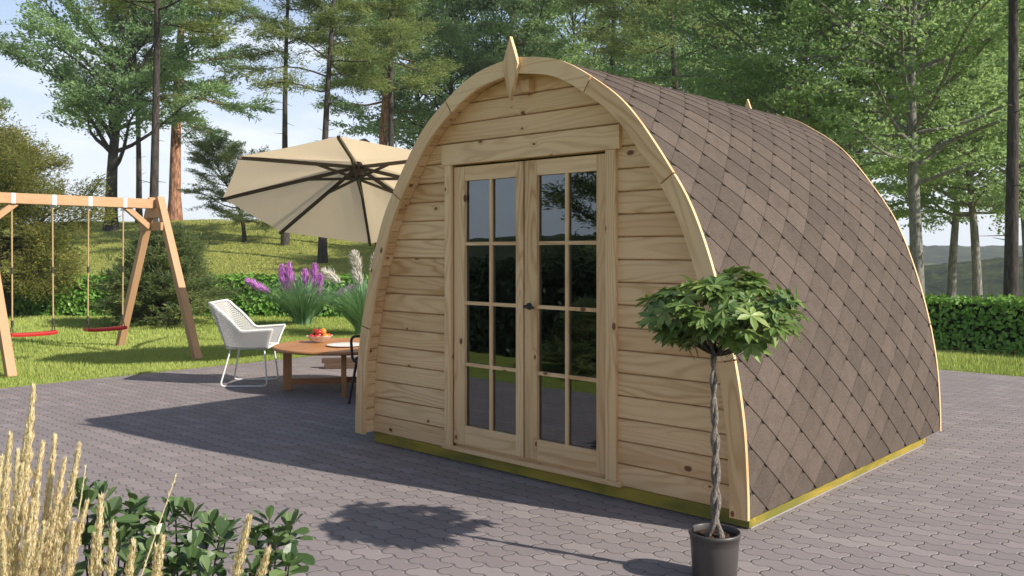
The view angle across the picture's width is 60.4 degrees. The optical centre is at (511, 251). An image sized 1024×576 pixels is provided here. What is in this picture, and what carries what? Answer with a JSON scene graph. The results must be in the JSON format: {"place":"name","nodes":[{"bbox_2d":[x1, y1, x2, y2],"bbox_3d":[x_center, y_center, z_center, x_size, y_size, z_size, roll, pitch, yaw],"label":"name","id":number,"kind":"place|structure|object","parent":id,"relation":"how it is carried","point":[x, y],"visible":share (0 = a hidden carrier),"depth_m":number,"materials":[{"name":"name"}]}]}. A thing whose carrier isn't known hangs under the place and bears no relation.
{"place":"outdoors","nodes":[
{"label":"outdoors","id":0,"kind":"place"},
{"bbox_2d":[0,384,89,575],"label":"feather grass","id":1,"kind":"object","parent":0,"point":[47,547],"depth_m":2.11,"materials":[{"name":"plant"}]},
{"bbox_2d":[0,313,353,355],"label":"grass","id":2,"kind":"structure","parent":0,"point":[73,327],"depth_m":15.63,"materials":[{"name":"green plant"}]},
{"bbox_2d":[0,323,358,387],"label":"grass","id":3,"kind":"structure","parent":0,"point":[29,365],"depth_m":11.52,"materials":[{"name":"green plant"}]},
{"bbox_2d":[88,492,271,575],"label":"feather grass","id":4,"kind":"object","parent":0,"point":[95,559],"depth_m":1.90,"materials":[{"name":"plant"}]},
{"bbox_2d":[245,261,358,324],"bbox_3d":[-3.955,0.802,16.545,2.329,1.253,2.295,0,0,43],"label":"flowering plant","id":5,"kind":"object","parent":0,"point":[301,307],"depth_m":16.45,"materials":[{"name":"plant"}]},
{"bbox_2d":[309,249,373,334],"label":"pampas grass","id":6,"kind":"object","parent":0,"point":[353,307],"depth_m":14.67,"materials":[{"name":"green plant"}]},
{"bbox_2d":[0,0,1021,246],"label":"sky","id":7,"kind":"structure","parent":0,"point":[19,85],"materials":[{"name":"white"}]},
{"bbox_2d":[0,355,1023,575],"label":"pavement","id":8,"kind":"structure","parent":0,"point":[947,499],"depth_m":5.09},
{"bbox_2d":[208,299,285,386],"bbox_3d":[-2.792,0.956,9.296,0.676,0.878,0.607,0,0,-2],"label":"wicker armchair","id":9,"kind":"object","parent":8,"relation":"on","point":[259,337],"visible":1,"depth_m":9.06,"materials":[{"name":"white wicker"}]},
{"bbox_2d":[272,338,359,397],"bbox_3d":[-1.718,1.172,8.978,1.400,0.446,1.400,0,0,34],"label":"round table","id":10,"kind":"object","parent":8,"relation":"on","point":[299,347],"visible":0.61,"depth_m":8.84,"materials":[{"name":"brown wood"}]},
{"bbox_2d":[306,334,332,342],"bbox_3d":[-2.010,0.913,9.193,0.276,0.072,0.276,0,0,43],"label":"fruit bowl","id":11,"kind":"object","parent":10,"relation":"on","point":[319,340],"visible":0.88,"depth_m":9.11,"materials":[{"name":"white ceramic"}]},
{"bbox_2d":[327,342,358,346],"bbox_3d":[-1.670,0.940,8.853,0.390,0.014,0.390,0,0,43],"label":"plate","id":12,"kind":"object","parent":10,"relation":"on","point":[345,344],"visible":0.82,"depth_m":8.91,"materials":[{"name":"white ceramic"}]},
{"bbox_2d":[221,136,410,246],"bbox_3d":[-1.869,-0.036,10.804,3.261,2.851,3.341,0,0,43],"label":"parasol","id":13,"kind":"object","parent":8,"relation":"on","point":[339,187],"visible":0.73,"depth_m":10.86,"materials":[{"name":"beige fabric"}]},
{"bbox_2d":[324,363,354,368],"bbox_3d":[-1.663,1.363,10.611,1.172,0.060,0.160,0,0,-11],"label":"timber","id":14,"kind":"object","parent":8,"relation":"on","point":[335,365],"visible":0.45,"depth_m":10.45,"materials":[{"name":"brown wood"}]},
{"bbox_2d":[322,357,354,362],"bbox_3d":[-1.735,1.305,10.633,1.102,0.055,0.090,0,0,-11],"label":"timber","id":15,"kind":"object","parent":14,"relation":"on","point":[335,360],"visible":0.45,"depth_m":10.51,"materials":[{"name":"brown wood"}]},
{"bbox_2d":[348,335,359,403],"bbox_3d":[-1.134,0.990,8.202,0.574,0.815,0.566,0,0,23],"label":"metal armchair","id":16,"kind":"object","parent":8,"relation":"on","point":[355,360],"visible":0.23,"depth_m":8.05,"materials":[{"name":"black metal"}]},
{"bbox_2d":[355,36,940,528],"bbox_3d":[1.002,0.048,6.411,3.104,2.695,2.996,0,0,43],"label":"camping pod","id":17,"kind":"object","parent":8,"relation":"on","point":[547,222],"visible":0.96,"depth_m":5.31,"materials":[{"name":"brown wood"}]},
{"bbox_2d":[454,161,524,456],"bbox_3d":[-0.144,0.356,5.648,0.615,1.826,0.044,0,0,43],"label":"door","id":18,"kind":"structure","parent":17,"relation":"in","point":[489,200],"depth_m":5.63,"materials":[{"name":"brown wood"}]},
{"bbox_2d":[523,154,604,474],"bbox_3d":[0.304,0.356,5.200,0.623,1.826,0.096,0,0,43],"label":"door","id":19,"kind":"structure","parent":17,"relation":"in","point":[564,306],"depth_m":5.20,"materials":[{"name":"brown wood"}]},
{"bbox_2d":[634,265,812,575],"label":"potted tree","id":20,"kind":"object","parent":8,"relation":"on","point":[748,324],"visible":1,"depth_m":3.64,"materials":[{"name":"green plant"}]},
{"bbox_2d":[0,221,1023,384],"bbox_3d":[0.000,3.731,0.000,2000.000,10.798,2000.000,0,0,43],"label":"ground","id":21,"kind":"structure","parent":0,"point":[312,248],"depth_m":34.53,"materials":[{"name":"green plant"}]},
{"bbox_2d":[0,19,46,123],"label":"red pine","id":22,"kind":"object","parent":21,"relation":"on","point":[12,47],"visible":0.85,"depth_m":22.87,"materials":[{"name":"green plant"}]},
{"bbox_2d":[0,99,122,316],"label":"bush","id":23,"kind":"object","parent":21,"relation":"on","point":[19,163],"visible":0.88,"depth_m":18.58,"materials":[{"name":"green plant"}]},
{"bbox_2d":[0,192,201,377],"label":"swing set","id":24,"kind":"object","parent":21,"relation":"on","point":[153,207],"visible":0.95,"depth_m":11.84,"materials":[{"name":"brown wood"}]},
{"bbox_2d":[10,206,57,336],"bbox_3d":[-6.073,0.240,11.160,0.170,1.660,0.540,0,0,43],"label":"swing","id":25,"kind":"object","parent":24,"relation":"hanging from","point":[42,333],"visible":0.98,"depth_m":11.07,"materials":[{"name":"red plastic"}]},
{"bbox_2d":[83,207,126,331],"bbox_3d":[-5.478,0.240,11.863,0.170,1.660,0.520,0,0,43],"label":"swing","id":26,"kind":"object","parent":24,"relation":"hanging from","point":[116,328],"visible":1,"depth_m":11.80,"materials":[{"name":"red plastic"}]},
{"bbox_2d":[5,0,246,231],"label":"broadleaf tree","id":27,"kind":"object","parent":21,"relation":"on","point":[83,99],"visible":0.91,"depth_m":38.82,"materials":[{"name":"green plant"}]},
{"bbox_2d":[62,0,208,222],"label":"pine tree","id":28,"kind":"object","parent":21,"relation":"on","point":[139,169],"visible":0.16,"depth_m":43.88,"materials":[{"name":"green plant"}]},
{"bbox_2d":[68,0,248,222],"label":"pine tree","id":29,"kind":"object","parent":21,"relation":"on","point":[191,28],"visible":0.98,"depth_m":24.96,"materials":[{"name":"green plant"}]},
{"bbox_2d":[80,221,253,329],"bbox_3d":[-6.512,0.546,16.784,2.892,2.355,2.889,0,0,6],"label":"spruce bush","id":30,"kind":"object","parent":21,"relation":"on","point":[156,286],"visible":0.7,"depth_m":16.13,"materials":[{"name":"green plant"}]},
{"bbox_2d":[91,0,278,220],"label":"red pine","id":31,"kind":"object","parent":21,"relation":"on","point":[174,209],"visible":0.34,"depth_m":45.79,"materials":[{"name":"green plant"}]},
{"bbox_2d":[7,272,368,317],"bbox_3d":[-7.116,0.975,19.257,12.729,1.086,1.229,0,0,5],"label":"hedge","id":32,"kind":"object","parent":21,"relation":"on","point":[74,303],"visible":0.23,"depth_m":19.05,"materials":[{"name":"green plant"}]},
{"bbox_2d":[2,219,374,276],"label":"meadow grass","id":33,"kind":"structure","parent":21,"relation":"on","point":[227,250],"depth_m":34.80,"materials":[{"name":"green plant"}]},
{"bbox_2d":[177,132,271,241],"bbox_3d":[-11.437,-2.576,36.885,4.364,4.713,4.557,0,0,3],"label":"pine","id":34,"kind":"object","parent":21,"relation":"on","point":[207,156],"visible":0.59,"depth_m":36.09,"materials":[{"name":"green plant"}]},
{"bbox_2d":[203,0,367,245],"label":"pine tree","id":35,"kind":"object","parent":21,"relation":"on","point":[287,7],"visible":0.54,"depth_m":36.05,"materials":[{"name":"green plant"}]},
{"bbox_2d":[210,0,427,263],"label":"pine tree","id":36,"kind":"object","parent":21,"relation":"on","point":[330,16],"visible":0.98,"depth_m":31.79,"materials":[{"name":"green plant"}]},
{"bbox_2d":[310,0,466,146],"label":"pine tree","id":37,"kind":"object","parent":21,"relation":"on","point":[388,7],"visible":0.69,"depth_m":34.97,"materials":[{"name":"green plant"}]},
{"bbox_2d":[311,0,470,145],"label":"red pine","id":38,"kind":"object","parent":21,"relation":"on","point":[335,103],"visible":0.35,"depth_m":47.30,"materials":[{"name":"green plant"}]},
{"bbox_2d":[329,0,490,148],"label":"woodland tree","id":39,"kind":"object","parent":21,"relation":"on","point":[375,130],"visible":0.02,"depth_m":60.51,"materials":[{"name":"green plant"}]},
{"bbox_2d":[357,0,531,149],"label":"woodland tree","id":40,"kind":"object","parent":21,"relation":"on","point":[463,72],"visible":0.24,"depth_m":48.54,"materials":[{"name":"green plant"}]},
{"bbox_2d":[414,0,608,102],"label":"woodland tree","id":41,"kind":"object","parent":21,"relation":"on","point":[571,60],"visible":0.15,"depth_m":50.07,"materials":[{"name":"green plant"}]},
{"bbox_2d":[459,0,581,69],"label":"red pine","id":42,"kind":"object","parent":21,"relation":"on","point":[548,42],"visible":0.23,"depth_m":49.06,"materials":[{"name":"green plant"}]},
{"bbox_2d":[504,0,684,88],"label":"woodland tree","id":43,"kind":"object","parent":21,"relation":"on","point":[564,20],"visible":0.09,"depth_m":52.18,"materials":[{"name":"green plant"}]},
{"bbox_2d":[546,0,666,74],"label":"pine tree","id":44,"kind":"object","parent":21,"relation":"on","point":[585,3],"visible":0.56,"depth_m":45.17,"materials":[{"name":"green plant"}]},
{"bbox_2d":[559,0,752,96],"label":"woodland tree","id":45,"kind":"object","parent":21,"relation":"on","point":[665,72],"visible":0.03,"depth_m":55.81,"materials":[{"name":"green plant"}]},
{"bbox_2d":[601,0,767,100],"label":"woodland tree","id":46,"kind":"object","parent":21,"relation":"on","point":[696,54],"visible":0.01,"depth_m":56.69,"materials":[{"name":"green plant"}]},
{"bbox_2d":[584,0,795,89],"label":"pine tree","id":47,"kind":"object","parent":21,"relation":"on","point":[608,40],"visible":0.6,"depth_m":39.82,"materials":[{"name":"green plant"}]},
{"bbox_2d":[658,6,813,116],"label":"woodland tree","id":48,"kind":"object","parent":21,"relation":"on","point":[712,50],"visible":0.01,"depth_m":58.25,"materials":[{"name":"green plant"}]},
{"bbox_2d":[727,1,883,194],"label":"red pine","id":49,"kind":"object","parent":21,"relation":"on","point":[799,63],"visible":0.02,"depth_m":43.24,"materials":[{"name":"green plant"}]},
{"bbox_2d":[597,0,1023,200],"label":"broadleaf tree","id":50,"kind":"object","parent":21,"relation":"on","point":[798,113],"visible":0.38,"depth_m":23.67,"materials":[{"name":"green plant"}]},
{"bbox_2d":[622,0,1023,188],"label":"broadleaf tree","id":51,"kind":"object","parent":21,"relation":"on","point":[946,160],"visible":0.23,"depth_m":25.09,"materials":[{"name":"green plant"}]},
{"bbox_2d":[697,0,1023,296],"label":"broadleaf tree","id":52,"kind":"object","parent":21,"relation":"on","point":[909,76],"visible":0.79,"depth_m":20.95,"materials":[{"name":"green plant"}]},
{"bbox_2d":[787,0,1023,297],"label":"broadleaf tree","id":53,"kind":"object","parent":21,"relation":"on","point":[970,195],"visible":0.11,"depth_m":28.95,"materials":[{"name":"green plant"}]},
{"bbox_2d":[840,9,1019,298],"bbox_3d":[19.693,-4.775,38.072,11.454,16.606,13.054,0,0,7],"label":"broadleaf tree","id":54,"kind":"object","parent":21,"relation":"on","point":[952,271],"visible":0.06,"depth_m":37.82,"materials":[{"name":"green plant"}]},
{"bbox_2d":[862,0,1023,296],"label":"broadleaf tree","id":55,"kind":"object","parent":21,"relation":"on","point":[949,179],"visible":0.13,"depth_m":27.91,"materials":[{"name":"green plant"}]},
{"bbox_2d":[924,292,1023,356],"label":"hedge","id":56,"kind":"object","parent":21,"relation":"on","point":[979,322],"visible":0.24,"depth_m":12.33,"materials":[{"name":"green plant"}]},
{"bbox_2d":[974,67,1019,213],"bbox_3d":[24.333,-4.426,35.719,12.136,16.228,12.660,0,0,-3],"label":"broadleaf tree","id":57,"kind":"object","parent":21,"relation":"on","point":[994,178],"visible":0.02,"depth_m":36.48,"materials":[{"name":"green plant"}]},
{"bbox_2d":[988,0,1023,297],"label":"pine tree","id":58,"kind":"object","parent":21,"relation":"on","point":[1011,264],"visible":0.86,"depth_m":15.38,"materials":[{"name":"brown plant"}]},
{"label":"soil bed","id":59,"kind":"structure","parent":21,"relation":"on","visible":0},
{"bbox_2d":[74,465,86,540],"bbox_3d":[-1.127,0.963,2.201,0.126,0.865,0.009,0,0,1],"label":"grass stalk","id":60,"kind":"object","parent":59,"relation":"on","point":[84,476],"depth_m":2.20,"materials":[{"name":"plant"}]},
{"bbox_2d":[58,477,161,575],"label":"shrub","id":61,"kind":"object","parent":59,"relation":"on","point":[128,522],"visible":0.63,"depth_m":2.44,"materials":[{"name":"green plant"}]},
{"bbox_2d":[141,474,176,575],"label":"grass stalk","id":62,"kind":"object","parent":59,"relation":"on","point":[155,534],"depth_m":2.10,"materials":[{"name":"plant"}]},
{"bbox_2d":[115,496,247,575],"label":"shrub","id":63,"kind":"object","parent":59,"relation":"on","point":[189,558],"visible":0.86,"depth_m":2.41,"materials":[{"name":"green plant"}]},
{"bbox_2d":[232,505,314,575],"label":"shrub","id":64,"kind":"object","parent":59,"relation":"in","point":[285,534],"visible":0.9,"depth_m":2.40,"materials":[{"name":"green plant"}]},
{"bbox_2d":[908,245,1022,264],"bbox_3d":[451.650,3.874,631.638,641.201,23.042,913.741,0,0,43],"label":"hills","id":65,"kind":"structure","parent":0,"point":[934,254],"depth_m":465.61,"materials":[{"name":"green plant"}]},
{"bbox_2d":[924,256,1022,298],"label":"wooded hill","id":66,"kind":"structure","parent":0,"point":[936,275],"depth_m":161.57,"materials":[{"name":"green plant"}]},
{"bbox_2d":[936,348,1023,376],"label":"grass","id":67,"kind":"structure","parent":0,"point":[985,367],"depth_m":10.80,"materials":[{"name":"green plant"}]},
{"label":"apple","id":68,"kind":"object","parent":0,"visible":0},
{"bbox_2d":[315,328,321,334],"bbox_3d":[-2.009,0.828,9.151,0.072,0.072,0.072,-8,-2,-10],"label":"apple","id":69,"kind":"object","parent":68,"relation":"on","point":[318,332],"visible":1,"depth_m":9.12,"materials":[{"name":"red plant"}]}
]}

